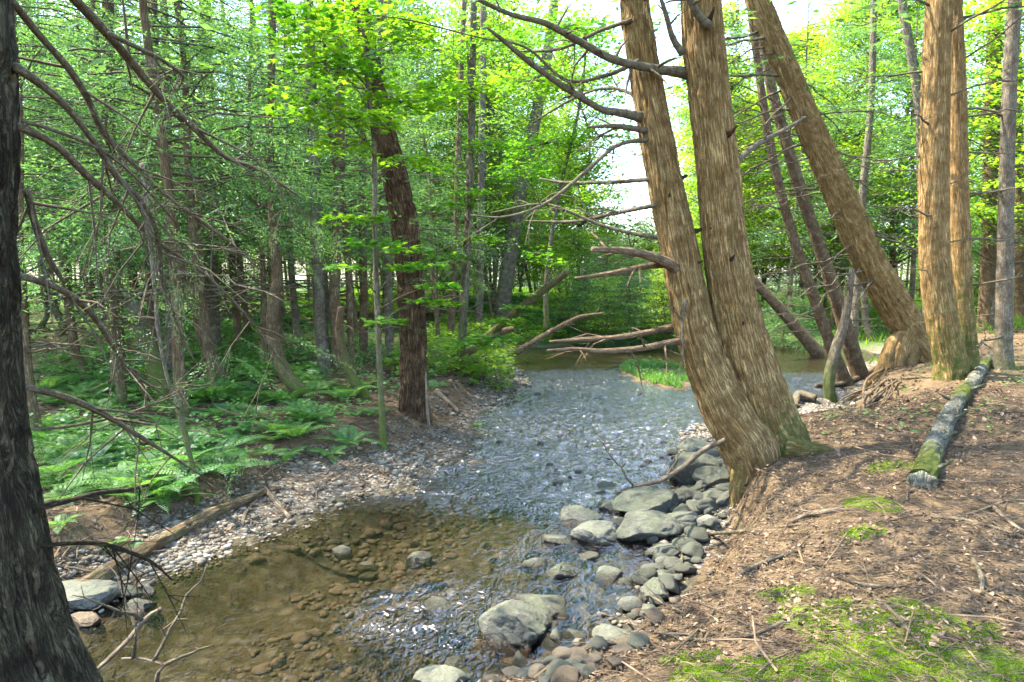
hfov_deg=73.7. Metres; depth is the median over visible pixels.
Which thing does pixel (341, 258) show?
conifer tree
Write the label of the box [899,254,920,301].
broadleaf tree
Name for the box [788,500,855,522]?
stick
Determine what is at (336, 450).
fern
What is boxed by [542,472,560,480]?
stone
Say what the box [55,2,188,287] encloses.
conifer tree
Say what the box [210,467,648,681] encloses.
bed stones
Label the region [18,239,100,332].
conifer tree
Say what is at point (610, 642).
stick
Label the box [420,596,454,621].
stone
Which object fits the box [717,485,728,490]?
cobble
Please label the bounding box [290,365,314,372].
fern
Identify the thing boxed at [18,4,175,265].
conifer tree
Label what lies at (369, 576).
stone
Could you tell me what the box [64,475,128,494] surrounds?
fern
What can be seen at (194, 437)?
fern
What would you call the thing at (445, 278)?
broadleaf tree
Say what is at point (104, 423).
fern
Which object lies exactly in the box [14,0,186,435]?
conifer tree
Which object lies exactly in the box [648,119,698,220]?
broadleaf tree
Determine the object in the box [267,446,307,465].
fern
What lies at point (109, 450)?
fern
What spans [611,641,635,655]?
cobble
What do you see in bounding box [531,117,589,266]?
broadleaf tree
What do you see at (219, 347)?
fern
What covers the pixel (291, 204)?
conifer tree
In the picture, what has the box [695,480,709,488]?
cobble
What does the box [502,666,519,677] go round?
cobble
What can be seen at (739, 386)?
cedar tree
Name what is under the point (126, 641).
fallen branch
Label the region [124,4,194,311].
conifer tree
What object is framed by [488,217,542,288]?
broadleaf tree
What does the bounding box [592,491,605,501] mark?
cobble
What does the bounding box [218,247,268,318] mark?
broadleaf tree
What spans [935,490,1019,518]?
stick
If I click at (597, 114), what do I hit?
broadleaf tree
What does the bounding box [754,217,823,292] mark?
broadleaf tree
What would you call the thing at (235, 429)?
fern
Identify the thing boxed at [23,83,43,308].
conifer tree
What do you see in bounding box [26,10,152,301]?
conifer tree
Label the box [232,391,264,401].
fern
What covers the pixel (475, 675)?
stone
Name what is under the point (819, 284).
broadleaf tree
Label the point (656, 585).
stone
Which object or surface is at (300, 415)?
fern
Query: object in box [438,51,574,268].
broadleaf tree
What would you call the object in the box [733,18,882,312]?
broadleaf tree
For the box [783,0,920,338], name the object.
cedar tree
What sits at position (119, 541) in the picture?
fern
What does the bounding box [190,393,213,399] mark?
fern
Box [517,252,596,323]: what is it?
broadleaf tree
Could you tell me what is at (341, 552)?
stone
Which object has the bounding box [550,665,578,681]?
cobble
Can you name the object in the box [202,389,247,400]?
fern
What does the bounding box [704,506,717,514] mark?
cobble
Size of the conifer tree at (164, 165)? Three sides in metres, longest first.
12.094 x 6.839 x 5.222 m
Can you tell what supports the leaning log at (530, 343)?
on the ground at (231, 610)
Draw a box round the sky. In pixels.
[22,0,1023,279]
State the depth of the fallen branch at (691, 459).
6.89 m
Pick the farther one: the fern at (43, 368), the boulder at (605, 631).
the fern at (43, 368)
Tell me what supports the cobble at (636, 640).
on the ground at (231, 610)
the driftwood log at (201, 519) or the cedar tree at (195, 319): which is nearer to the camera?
the driftwood log at (201, 519)
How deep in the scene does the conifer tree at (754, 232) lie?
28.26 m
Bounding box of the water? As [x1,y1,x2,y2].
[187,344,878,649]
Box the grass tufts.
[899,356,1023,411]
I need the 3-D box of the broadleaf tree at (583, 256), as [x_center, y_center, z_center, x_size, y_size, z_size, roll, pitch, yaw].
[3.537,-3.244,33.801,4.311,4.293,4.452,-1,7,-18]
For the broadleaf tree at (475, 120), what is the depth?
39.68 m
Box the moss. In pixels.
[653,459,1023,681]
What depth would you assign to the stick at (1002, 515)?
4.17 m
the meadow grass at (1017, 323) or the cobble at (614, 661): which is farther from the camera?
the meadow grass at (1017, 323)
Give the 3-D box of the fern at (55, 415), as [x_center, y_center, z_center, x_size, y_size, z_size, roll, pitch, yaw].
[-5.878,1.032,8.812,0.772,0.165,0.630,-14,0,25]
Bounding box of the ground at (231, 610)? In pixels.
[27,280,1023,681]
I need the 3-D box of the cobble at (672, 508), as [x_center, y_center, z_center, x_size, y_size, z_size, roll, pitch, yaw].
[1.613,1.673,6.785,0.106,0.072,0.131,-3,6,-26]
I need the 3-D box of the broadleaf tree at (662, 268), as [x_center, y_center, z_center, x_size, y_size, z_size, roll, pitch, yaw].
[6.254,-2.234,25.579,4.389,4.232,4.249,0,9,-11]
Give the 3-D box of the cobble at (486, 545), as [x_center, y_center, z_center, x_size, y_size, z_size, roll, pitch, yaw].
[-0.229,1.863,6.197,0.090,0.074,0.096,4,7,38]
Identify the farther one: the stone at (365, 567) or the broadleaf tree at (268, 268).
the broadleaf tree at (268, 268)
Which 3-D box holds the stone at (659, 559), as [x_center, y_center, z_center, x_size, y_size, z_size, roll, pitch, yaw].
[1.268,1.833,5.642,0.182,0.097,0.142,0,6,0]
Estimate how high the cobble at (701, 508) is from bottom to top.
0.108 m
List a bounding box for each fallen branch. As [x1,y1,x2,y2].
[72,565,161,669]
[121,564,213,681]
[240,506,251,528]
[425,371,431,436]
[434,388,459,413]
[597,438,725,487]
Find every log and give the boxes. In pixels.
[63,463,281,580]
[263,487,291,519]
[326,306,371,398]
[466,310,514,355]
[467,269,569,347]
[512,300,603,356]
[906,354,992,488]
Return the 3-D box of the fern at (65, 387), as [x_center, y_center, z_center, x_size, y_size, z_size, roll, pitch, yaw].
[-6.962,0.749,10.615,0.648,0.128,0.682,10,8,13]
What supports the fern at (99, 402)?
on the ground at (231, 610)
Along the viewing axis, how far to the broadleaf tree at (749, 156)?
38.45 m
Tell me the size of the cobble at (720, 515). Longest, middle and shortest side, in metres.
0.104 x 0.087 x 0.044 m
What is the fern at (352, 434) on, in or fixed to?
on the ground at (231, 610)
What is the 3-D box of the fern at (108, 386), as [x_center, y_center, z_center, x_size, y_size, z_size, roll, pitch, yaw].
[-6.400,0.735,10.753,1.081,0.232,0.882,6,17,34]
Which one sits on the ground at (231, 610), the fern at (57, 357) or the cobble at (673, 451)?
the fern at (57, 357)
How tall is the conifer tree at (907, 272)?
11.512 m
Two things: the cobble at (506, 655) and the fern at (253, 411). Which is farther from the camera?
the fern at (253, 411)
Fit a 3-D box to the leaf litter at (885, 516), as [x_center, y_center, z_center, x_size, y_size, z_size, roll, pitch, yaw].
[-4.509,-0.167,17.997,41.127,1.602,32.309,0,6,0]
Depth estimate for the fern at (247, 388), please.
11.11 m
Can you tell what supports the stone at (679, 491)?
on the ground at (231, 610)
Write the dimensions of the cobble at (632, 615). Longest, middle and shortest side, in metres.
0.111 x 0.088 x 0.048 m
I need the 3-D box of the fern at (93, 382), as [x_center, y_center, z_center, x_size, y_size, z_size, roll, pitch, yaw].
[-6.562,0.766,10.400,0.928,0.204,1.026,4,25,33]
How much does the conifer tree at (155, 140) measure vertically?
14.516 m
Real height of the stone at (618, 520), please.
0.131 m
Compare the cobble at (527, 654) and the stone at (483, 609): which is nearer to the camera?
the cobble at (527, 654)
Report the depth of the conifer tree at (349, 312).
13.42 m
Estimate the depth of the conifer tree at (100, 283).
16.60 m
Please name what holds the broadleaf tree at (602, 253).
on the ground at (231, 610)
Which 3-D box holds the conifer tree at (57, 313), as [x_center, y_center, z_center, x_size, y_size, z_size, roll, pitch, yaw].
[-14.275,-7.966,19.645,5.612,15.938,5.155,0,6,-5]
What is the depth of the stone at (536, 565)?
5.61 m
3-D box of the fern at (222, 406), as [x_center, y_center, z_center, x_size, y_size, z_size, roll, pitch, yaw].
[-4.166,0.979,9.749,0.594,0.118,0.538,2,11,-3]
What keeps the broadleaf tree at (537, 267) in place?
on the ground at (231, 610)
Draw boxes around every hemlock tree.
[0,0,353,681]
[290,0,506,424]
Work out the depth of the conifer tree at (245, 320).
18.25 m
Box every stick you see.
[545,640,655,666]
[601,606,689,635]
[640,580,693,613]
[642,584,738,652]
[667,606,810,641]
[670,552,683,576]
[676,518,809,537]
[730,550,813,574]
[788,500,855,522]
[793,390,817,407]
[815,363,876,387]
[838,575,940,653]
[842,561,897,594]
[880,374,930,380]
[928,513,1023,538]
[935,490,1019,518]
[960,557,1018,606]
[971,505,1023,535]
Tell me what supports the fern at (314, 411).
on the ground at (231, 610)
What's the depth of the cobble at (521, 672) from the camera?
3.00 m
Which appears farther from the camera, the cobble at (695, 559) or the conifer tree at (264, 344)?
the conifer tree at (264, 344)
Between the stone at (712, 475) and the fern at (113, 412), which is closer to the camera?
the stone at (712, 475)
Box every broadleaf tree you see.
[17,0,132,222]
[22,0,221,314]
[83,235,163,281]
[121,180,269,297]
[218,62,325,286]
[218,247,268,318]
[223,250,283,286]
[228,0,467,312]
[252,0,506,276]
[258,13,425,322]
[325,6,474,288]
[327,255,394,303]
[347,13,448,256]
[354,250,381,300]
[368,240,427,295]
[373,197,501,323]
[381,249,459,313]
[402,22,549,303]
[404,0,592,318]
[411,0,603,301]
[420,85,556,301]
[424,43,528,294]
[424,227,489,299]
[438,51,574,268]
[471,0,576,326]
[473,37,605,304]
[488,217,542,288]
[500,223,559,291]
[509,1,679,300]
[512,113,571,295]
[513,222,590,298]
[516,152,564,290]
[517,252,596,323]
[527,48,646,297]
[529,236,568,285]
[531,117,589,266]
[532,228,605,299]
[533,110,615,295]
[539,145,601,291]
[550,234,582,287]
[552,233,611,298]
[554,211,620,268]
[555,197,638,278]
[562,274,645,346]
[569,234,642,298]
[571,219,647,307]
[582,232,634,283]
[592,204,700,300]
[617,0,821,264]
[618,221,659,277]
[623,268,673,339]
[627,53,778,251]
[633,210,705,278]
[634,226,704,312]
[644,49,767,220]
[647,237,704,305]
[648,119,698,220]
[677,71,793,251]
[678,92,793,273]
[678,117,746,212]
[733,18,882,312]
[736,88,816,308]
[743,0,980,329]
[743,124,797,303]
[744,22,891,309]
[746,131,857,302]
[748,169,898,322]
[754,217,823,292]
[755,0,971,319]
[756,268,797,292]
[780,268,819,287]
[797,0,1023,275]
[800,265,823,295]
[813,0,1022,266]
[856,0,1023,329]
[878,231,919,291]
[896,239,921,299]
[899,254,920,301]
[919,0,1023,212]
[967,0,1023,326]
[968,109,982,235]
[971,245,980,311]
[972,242,980,317]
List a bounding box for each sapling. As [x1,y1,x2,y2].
[120,162,225,504]
[246,0,463,449]
[403,21,544,371]
[485,0,645,328]
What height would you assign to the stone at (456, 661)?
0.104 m
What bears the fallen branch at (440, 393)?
on the ground at (231, 610)
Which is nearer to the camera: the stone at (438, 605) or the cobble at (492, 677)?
the cobble at (492, 677)
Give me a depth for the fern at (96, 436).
7.50 m
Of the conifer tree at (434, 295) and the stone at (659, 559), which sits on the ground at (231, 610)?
the conifer tree at (434, 295)
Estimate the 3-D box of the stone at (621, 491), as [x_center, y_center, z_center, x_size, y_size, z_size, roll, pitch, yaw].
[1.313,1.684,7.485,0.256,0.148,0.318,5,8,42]
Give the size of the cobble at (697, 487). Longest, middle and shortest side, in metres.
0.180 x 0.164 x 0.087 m
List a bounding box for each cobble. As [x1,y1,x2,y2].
[410,541,418,547]
[481,542,491,549]
[482,674,502,681]
[486,669,503,675]
[487,663,509,671]
[498,657,514,665]
[500,652,513,657]
[501,648,515,654]
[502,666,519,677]
[508,467,518,474]
[512,651,528,667]
[514,667,529,679]
[519,648,532,658]
[521,556,530,562]
[527,550,537,557]
[528,663,545,680]
[532,643,540,651]
[534,653,541,661]
[535,672,544,679]
[537,441,547,449]
[537,633,549,644]
[538,675,550,681]
[540,638,558,651]
[541,651,551,656]
[542,655,555,665]
[545,463,553,472]
[545,658,570,678]
[547,620,558,630]
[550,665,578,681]
[552,646,571,659]
[554,619,569,626]
[555,612,569,625]
[556,583,566,592]
[562,630,574,643]
[564,476,573,482]
[565,601,575,616]
[565,658,580,665]
[569,647,587,657]
[570,622,583,630]
[571,655,584,663]
[572,663,594,676]
[573,470,583,477]
[574,614,582,620]
[581,652,602,664]
[582,671,591,679]
[585,604,596,614]
[586,635,607,652]
[586,662,600,672]
[588,617,595,622]
[589,623,600,629]
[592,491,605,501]
[593,600,606,611]
[606,655,623,669]
[608,551,616,557]
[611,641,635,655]
[616,609,624,613]
[616,637,627,643]
[626,612,638,619]
[627,631,649,650]
[630,575,649,585]
[631,608,640,617]
[632,567,656,578]
[638,563,661,569]
[641,459,652,465]
[644,608,665,625]
[644,626,654,635]
[645,552,653,557]
[647,536,658,544]
[649,595,665,605]
[653,553,668,560]
[659,573,679,594]
[663,556,682,568]
[667,448,678,454]
[667,548,679,556]
[667,566,687,575]
[669,505,676,512]
[672,573,682,583]
[673,503,692,511]
[675,563,696,573]
[676,537,696,554]
[677,495,686,503]
[681,541,703,557]
[684,487,692,499]
[686,526,709,542]
[690,485,702,490]
[691,556,701,563]
[692,490,703,499]
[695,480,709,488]
[695,501,709,511]
[697,523,705,528]
[698,497,718,509]
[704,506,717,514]
[704,518,719,527]
[715,482,729,487]
[716,496,728,506]
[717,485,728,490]
[717,513,726,517]
[721,490,729,504]
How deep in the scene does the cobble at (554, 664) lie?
2.96 m
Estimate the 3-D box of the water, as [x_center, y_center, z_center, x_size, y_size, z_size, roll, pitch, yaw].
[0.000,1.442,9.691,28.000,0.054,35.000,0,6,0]
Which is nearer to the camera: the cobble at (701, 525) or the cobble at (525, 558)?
the cobble at (525, 558)
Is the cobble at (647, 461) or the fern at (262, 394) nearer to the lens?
the cobble at (647, 461)
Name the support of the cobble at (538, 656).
on the ground at (231, 610)
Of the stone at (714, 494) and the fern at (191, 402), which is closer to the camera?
the stone at (714, 494)
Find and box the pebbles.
[55,353,868,646]
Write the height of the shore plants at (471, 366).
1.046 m
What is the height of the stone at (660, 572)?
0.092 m
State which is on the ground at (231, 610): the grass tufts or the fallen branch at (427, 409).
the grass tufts
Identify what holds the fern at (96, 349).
on the ground at (231, 610)
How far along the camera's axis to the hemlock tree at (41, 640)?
2.30 m
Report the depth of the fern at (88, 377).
11.52 m
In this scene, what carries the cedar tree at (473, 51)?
on the ground at (231, 610)
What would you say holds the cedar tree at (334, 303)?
on the ground at (231, 610)
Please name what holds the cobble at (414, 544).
in the water
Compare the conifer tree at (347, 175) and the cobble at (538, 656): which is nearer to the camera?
the cobble at (538, 656)
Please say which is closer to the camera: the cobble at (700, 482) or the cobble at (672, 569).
the cobble at (672, 569)
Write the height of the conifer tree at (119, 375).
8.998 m
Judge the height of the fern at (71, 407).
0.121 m
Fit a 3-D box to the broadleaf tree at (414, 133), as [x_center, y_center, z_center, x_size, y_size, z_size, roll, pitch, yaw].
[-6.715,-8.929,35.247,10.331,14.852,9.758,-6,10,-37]
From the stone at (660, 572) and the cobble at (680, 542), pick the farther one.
the cobble at (680, 542)
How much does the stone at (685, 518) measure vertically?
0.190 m
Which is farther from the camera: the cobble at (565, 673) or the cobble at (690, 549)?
the cobble at (690, 549)
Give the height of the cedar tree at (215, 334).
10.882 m
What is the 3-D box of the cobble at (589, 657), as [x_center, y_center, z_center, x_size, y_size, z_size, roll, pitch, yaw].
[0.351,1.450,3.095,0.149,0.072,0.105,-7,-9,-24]
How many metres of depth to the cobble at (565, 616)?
4.76 m
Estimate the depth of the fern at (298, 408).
9.28 m
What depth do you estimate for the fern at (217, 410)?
9.41 m
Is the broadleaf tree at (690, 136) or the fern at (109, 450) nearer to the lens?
the fern at (109, 450)
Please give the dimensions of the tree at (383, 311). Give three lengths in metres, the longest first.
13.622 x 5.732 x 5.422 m
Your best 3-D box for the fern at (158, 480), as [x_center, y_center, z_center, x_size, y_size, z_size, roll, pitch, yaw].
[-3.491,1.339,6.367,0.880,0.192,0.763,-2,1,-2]
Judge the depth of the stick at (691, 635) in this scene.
3.25 m
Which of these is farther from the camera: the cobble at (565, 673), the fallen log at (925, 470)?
the fallen log at (925, 470)
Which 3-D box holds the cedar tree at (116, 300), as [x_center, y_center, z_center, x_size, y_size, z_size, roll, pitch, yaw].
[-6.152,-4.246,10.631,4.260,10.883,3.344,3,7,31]
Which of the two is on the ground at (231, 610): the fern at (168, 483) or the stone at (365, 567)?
the fern at (168, 483)
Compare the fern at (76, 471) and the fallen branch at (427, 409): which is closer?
the fern at (76, 471)
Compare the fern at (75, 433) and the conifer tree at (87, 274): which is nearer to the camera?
the fern at (75, 433)
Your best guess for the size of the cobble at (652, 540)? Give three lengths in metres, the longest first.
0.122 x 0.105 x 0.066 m
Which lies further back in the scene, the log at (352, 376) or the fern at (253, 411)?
the log at (352, 376)
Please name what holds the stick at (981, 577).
on the ground at (231, 610)
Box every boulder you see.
[62,579,120,610]
[412,664,467,681]
[478,599,552,655]
[510,593,565,619]
[570,520,620,551]
[592,623,632,640]
[612,486,678,513]
[616,509,681,543]
[669,452,725,484]
[676,437,720,457]
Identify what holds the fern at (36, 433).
on the ground at (231, 610)
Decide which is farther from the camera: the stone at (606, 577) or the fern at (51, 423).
the fern at (51, 423)
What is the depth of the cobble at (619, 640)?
3.27 m
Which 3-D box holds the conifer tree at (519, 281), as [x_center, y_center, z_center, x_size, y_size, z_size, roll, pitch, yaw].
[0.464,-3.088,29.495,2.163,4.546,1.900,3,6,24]
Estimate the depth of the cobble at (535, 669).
2.99 m
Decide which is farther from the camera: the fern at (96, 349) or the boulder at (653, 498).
the fern at (96, 349)
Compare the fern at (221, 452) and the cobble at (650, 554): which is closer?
the cobble at (650, 554)
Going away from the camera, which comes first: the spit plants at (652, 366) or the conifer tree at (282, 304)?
the spit plants at (652, 366)
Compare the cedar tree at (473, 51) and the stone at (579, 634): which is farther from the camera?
the cedar tree at (473, 51)
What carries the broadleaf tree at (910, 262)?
on the ground at (231, 610)
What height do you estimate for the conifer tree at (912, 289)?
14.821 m
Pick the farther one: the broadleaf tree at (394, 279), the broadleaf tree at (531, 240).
the broadleaf tree at (531, 240)
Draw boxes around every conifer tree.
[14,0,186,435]
[16,0,164,302]
[16,0,200,354]
[16,0,438,418]
[17,0,132,326]
[17,0,204,373]
[17,0,242,406]
[17,1,191,330]
[18,0,391,392]
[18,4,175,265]
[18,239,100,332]
[21,0,267,350]
[21,57,72,301]
[22,0,94,329]
[22,0,131,334]
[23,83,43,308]
[24,57,79,248]
[25,0,256,351]
[25,0,362,372]
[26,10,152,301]
[54,35,93,312]
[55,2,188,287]
[58,0,182,300]
[58,226,128,318]
[116,1,310,303]
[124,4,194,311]
[126,0,329,340]
[128,0,330,351]
[128,0,389,369]
[133,0,378,353]
[154,2,259,303]
[179,0,379,344]
[207,0,430,309]
[207,0,493,371]
[218,0,331,299]
[221,9,319,326]
[243,220,304,311]
[256,16,293,299]
[284,75,352,298]
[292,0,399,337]
[294,96,380,316]
[297,246,312,302]
[298,252,311,298]
[320,0,455,308]
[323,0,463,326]
[341,0,522,346]
[395,154,490,316]
[398,3,444,200]
[418,113,489,289]
[424,141,511,307]
[424,208,450,312]
[434,47,547,311]
[475,56,494,289]
[512,224,538,316]
[515,196,554,300]
[543,235,658,336]
[547,272,615,344]
[561,218,669,332]
[578,272,677,349]
[610,246,676,348]
[684,35,780,267]
[743,163,796,300]
[747,0,852,314]
[760,276,834,354]
[770,43,900,290]
[791,0,979,340]
[794,201,850,307]
[833,50,903,283]
[842,0,980,304]
[884,148,920,299]
[896,183,917,289]
[904,129,981,263]
[969,87,981,279]
[971,35,1023,299]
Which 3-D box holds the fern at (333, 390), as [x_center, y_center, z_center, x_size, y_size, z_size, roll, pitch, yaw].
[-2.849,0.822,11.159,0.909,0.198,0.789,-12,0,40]
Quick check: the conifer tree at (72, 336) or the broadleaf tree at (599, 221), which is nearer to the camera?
the conifer tree at (72, 336)
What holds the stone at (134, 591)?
on the water
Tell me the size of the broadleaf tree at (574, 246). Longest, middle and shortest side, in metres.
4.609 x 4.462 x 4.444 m
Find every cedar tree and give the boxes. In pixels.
[18,0,262,390]
[19,0,305,384]
[73,0,288,372]
[75,0,357,398]
[120,0,261,351]
[124,291,171,403]
[177,0,447,374]
[242,0,447,374]
[274,0,466,361]
[295,2,465,353]
[363,0,911,507]
[385,0,542,373]
[408,0,524,339]
[428,0,534,332]
[602,0,991,441]
[663,0,924,379]
[666,0,888,385]
[752,265,830,358]
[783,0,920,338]
[816,0,1023,380]
[823,269,867,401]
[840,0,1021,315]
[907,0,1023,369]
[968,25,1023,320]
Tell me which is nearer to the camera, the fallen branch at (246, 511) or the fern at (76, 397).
the fallen branch at (246, 511)
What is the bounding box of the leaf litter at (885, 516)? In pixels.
[29,296,1023,681]
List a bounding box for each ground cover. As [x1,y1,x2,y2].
[27,284,558,340]
[29,316,488,464]
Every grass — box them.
[222,285,1023,363]
[619,358,689,387]
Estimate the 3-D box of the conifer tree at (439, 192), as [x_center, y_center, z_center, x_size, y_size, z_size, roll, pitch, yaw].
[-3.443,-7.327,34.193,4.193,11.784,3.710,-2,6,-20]
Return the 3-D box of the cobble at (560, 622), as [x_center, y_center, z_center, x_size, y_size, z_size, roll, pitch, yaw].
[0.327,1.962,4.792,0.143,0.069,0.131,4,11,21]
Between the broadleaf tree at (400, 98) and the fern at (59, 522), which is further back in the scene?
the broadleaf tree at (400, 98)
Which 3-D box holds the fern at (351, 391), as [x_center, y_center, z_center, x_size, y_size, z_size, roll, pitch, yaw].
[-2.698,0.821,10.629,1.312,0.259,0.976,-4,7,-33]
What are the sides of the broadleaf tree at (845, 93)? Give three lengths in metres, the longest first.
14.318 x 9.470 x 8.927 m
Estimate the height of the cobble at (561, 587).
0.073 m
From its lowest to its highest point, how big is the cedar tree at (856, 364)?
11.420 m
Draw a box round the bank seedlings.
[814,375,1023,503]
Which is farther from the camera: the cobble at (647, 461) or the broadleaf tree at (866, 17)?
the broadleaf tree at (866, 17)
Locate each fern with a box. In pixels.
[31,428,74,448]
[32,430,72,444]
[33,365,47,370]
[33,431,117,455]
[34,444,92,467]
[35,376,72,386]
[35,376,72,388]
[36,392,95,405]
[37,376,82,389]
[37,384,67,400]
[37,390,95,404]
[39,457,105,475]
[39,469,80,490]
[40,364,74,371]
[40,448,130,466]
[40,459,95,482]
[40,468,97,489]
[42,388,92,404]
[42,412,96,429]
[42,418,82,430]
[42,442,125,476]
[43,409,76,420]
[44,470,109,506]
[45,354,68,360]
[45,418,112,442]
[46,473,92,487]
[47,458,185,492]
[48,349,89,359]
[48,513,82,534]
[54,471,130,495]
[55,383,73,389]
[56,382,116,398]
[59,381,102,387]
[61,374,131,381]
[61,402,95,411]
[62,351,109,362]
[62,477,108,492]
[64,360,99,367]
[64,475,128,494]
[65,380,103,398]
[72,371,133,380]
[72,418,111,437]
[72,425,131,445]
[72,444,128,456]
[75,398,120,413]
[77,377,133,393]
[82,464,116,473]
[82,474,182,493]
[86,452,135,467]
[87,346,109,352]
[87,426,164,457]
[90,391,142,408]
[90,409,132,417]
[96,436,130,448]
[98,383,136,391]
[98,454,135,466]
[98,536,140,552]
[100,420,140,434]
[102,485,145,504]
[103,439,152,451]
[103,471,162,489]
[111,466,132,476]
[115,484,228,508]
[117,446,241,477]
[117,459,231,510]
[124,449,195,463]
[126,379,149,396]
[126,455,200,500]
[127,364,145,372]
[127,387,192,393]
[127,439,202,464]
[127,480,182,495]
[128,477,198,516]
[129,354,144,367]
[130,439,190,457]
[132,414,196,435]
[133,401,202,415]
[141,447,223,474]
[144,423,187,436]
[146,425,254,450]
[151,426,247,443]
[162,398,213,406]
[166,452,276,476]
[168,428,211,458]
[168,436,215,449]
[185,358,200,364]
[187,341,199,346]
[188,378,249,389]
[190,382,247,400]
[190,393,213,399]
[190,453,254,481]
[191,357,234,363]
[192,379,252,396]
[192,408,236,415]
[192,435,273,460]
[198,345,232,353]
[200,389,254,400]
[200,429,268,446]
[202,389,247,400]
[204,403,236,412]
[208,426,259,433]
[222,361,271,371]
[223,420,267,432]
[223,431,254,441]
[228,356,269,363]
[228,448,264,460]
[229,366,264,374]
[230,381,267,392]
[231,393,265,400]
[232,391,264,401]
[236,403,253,411]
[237,354,269,363]
[239,371,261,377]
[239,384,264,394]
[239,405,271,419]
[240,398,256,403]
[246,391,306,403]
[249,420,310,433]
[252,431,291,440]
[252,444,291,456]
[253,392,289,402]
[254,389,293,399]
[257,387,314,405]
[261,421,337,438]
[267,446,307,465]
[269,419,304,427]
[271,424,317,435]
[276,410,327,420]
[278,398,341,424]
[280,405,317,419]
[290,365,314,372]
[293,361,316,368]
[294,406,328,425]
[296,367,330,377]
[298,375,315,380]
[302,374,333,382]
[302,385,377,399]
[302,445,348,463]
[303,380,336,389]
[306,383,329,391]
[309,425,382,447]
[320,385,348,394]
[326,381,339,388]
[340,380,375,385]
[348,406,390,414]
[428,380,445,388]
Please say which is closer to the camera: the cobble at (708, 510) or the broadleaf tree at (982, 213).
the cobble at (708, 510)
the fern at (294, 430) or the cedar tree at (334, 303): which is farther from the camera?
the cedar tree at (334, 303)
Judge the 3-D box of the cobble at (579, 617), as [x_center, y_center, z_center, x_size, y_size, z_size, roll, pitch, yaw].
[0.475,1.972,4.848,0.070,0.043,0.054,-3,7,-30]
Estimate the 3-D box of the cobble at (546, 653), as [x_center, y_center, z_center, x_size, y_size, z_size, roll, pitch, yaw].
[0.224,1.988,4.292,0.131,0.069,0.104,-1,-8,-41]
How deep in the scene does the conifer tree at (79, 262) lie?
25.79 m
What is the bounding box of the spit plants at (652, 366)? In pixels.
[624,354,683,383]
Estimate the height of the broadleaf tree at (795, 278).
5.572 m
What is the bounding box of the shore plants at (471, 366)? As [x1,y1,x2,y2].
[384,310,675,390]
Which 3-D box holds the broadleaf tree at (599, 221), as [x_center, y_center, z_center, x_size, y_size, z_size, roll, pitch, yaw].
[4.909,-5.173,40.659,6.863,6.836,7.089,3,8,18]
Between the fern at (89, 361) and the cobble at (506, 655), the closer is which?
the cobble at (506, 655)
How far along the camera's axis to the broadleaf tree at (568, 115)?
42.25 m
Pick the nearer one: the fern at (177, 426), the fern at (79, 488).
the fern at (79, 488)
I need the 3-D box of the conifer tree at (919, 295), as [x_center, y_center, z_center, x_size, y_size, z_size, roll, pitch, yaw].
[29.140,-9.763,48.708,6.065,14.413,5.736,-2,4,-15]
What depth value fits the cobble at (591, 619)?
4.77 m
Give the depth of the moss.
2.81 m
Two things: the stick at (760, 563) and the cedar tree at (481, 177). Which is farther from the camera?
the cedar tree at (481, 177)
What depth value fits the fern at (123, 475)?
6.52 m
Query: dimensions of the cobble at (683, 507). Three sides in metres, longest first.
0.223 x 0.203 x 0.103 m
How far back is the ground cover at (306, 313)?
26.47 m
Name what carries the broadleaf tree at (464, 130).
on the ground at (231, 610)
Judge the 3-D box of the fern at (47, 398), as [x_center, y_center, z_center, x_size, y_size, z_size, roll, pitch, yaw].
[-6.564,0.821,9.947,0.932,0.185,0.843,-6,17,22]
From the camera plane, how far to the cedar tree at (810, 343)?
19.83 m
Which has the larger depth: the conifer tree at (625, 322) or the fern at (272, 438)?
the conifer tree at (625, 322)
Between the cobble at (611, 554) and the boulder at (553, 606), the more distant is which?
the cobble at (611, 554)
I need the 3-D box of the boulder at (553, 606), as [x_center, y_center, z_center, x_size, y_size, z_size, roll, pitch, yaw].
[0.189,1.934,4.923,0.411,0.190,0.322,0,6,0]
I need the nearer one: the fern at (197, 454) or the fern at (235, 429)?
the fern at (197, 454)
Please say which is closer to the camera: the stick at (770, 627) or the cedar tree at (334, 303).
the stick at (770, 627)
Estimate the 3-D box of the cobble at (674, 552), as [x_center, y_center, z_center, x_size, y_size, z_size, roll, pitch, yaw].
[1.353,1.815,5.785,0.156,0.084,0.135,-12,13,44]
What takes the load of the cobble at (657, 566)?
on the ground at (231, 610)
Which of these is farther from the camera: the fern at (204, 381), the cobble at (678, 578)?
the fern at (204, 381)
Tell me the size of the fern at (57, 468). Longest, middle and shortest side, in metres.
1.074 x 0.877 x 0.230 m
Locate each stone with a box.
[71,611,101,628]
[116,585,142,598]
[119,598,156,618]
[142,584,155,595]
[332,545,352,559]
[356,561,378,573]
[358,572,378,581]
[405,551,431,569]
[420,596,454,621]
[444,656,463,668]
[460,667,470,681]
[466,669,481,681]
[467,459,486,467]
[479,603,496,614]
[519,557,547,573]
[541,534,572,553]
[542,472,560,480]
[543,562,576,585]
[545,441,558,448]
[549,629,565,645]
[552,480,565,491]
[557,505,604,533]
[567,629,587,638]
[576,551,599,568]
[584,593,607,604]
[591,481,617,493]
[594,499,626,516]
[594,565,622,590]
[609,517,623,526]
[612,578,633,591]
[615,487,634,495]
[617,596,642,612]
[639,604,655,618]
[640,577,669,602]
[645,543,675,560]
[655,557,666,562]
[656,569,671,576]
[667,511,698,526]
[672,537,687,549]
[675,487,692,499]
[686,499,703,514]
[692,466,729,487]
[696,514,721,527]
[703,489,724,501]
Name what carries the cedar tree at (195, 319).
on the ground at (231, 610)
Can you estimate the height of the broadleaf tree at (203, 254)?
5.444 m

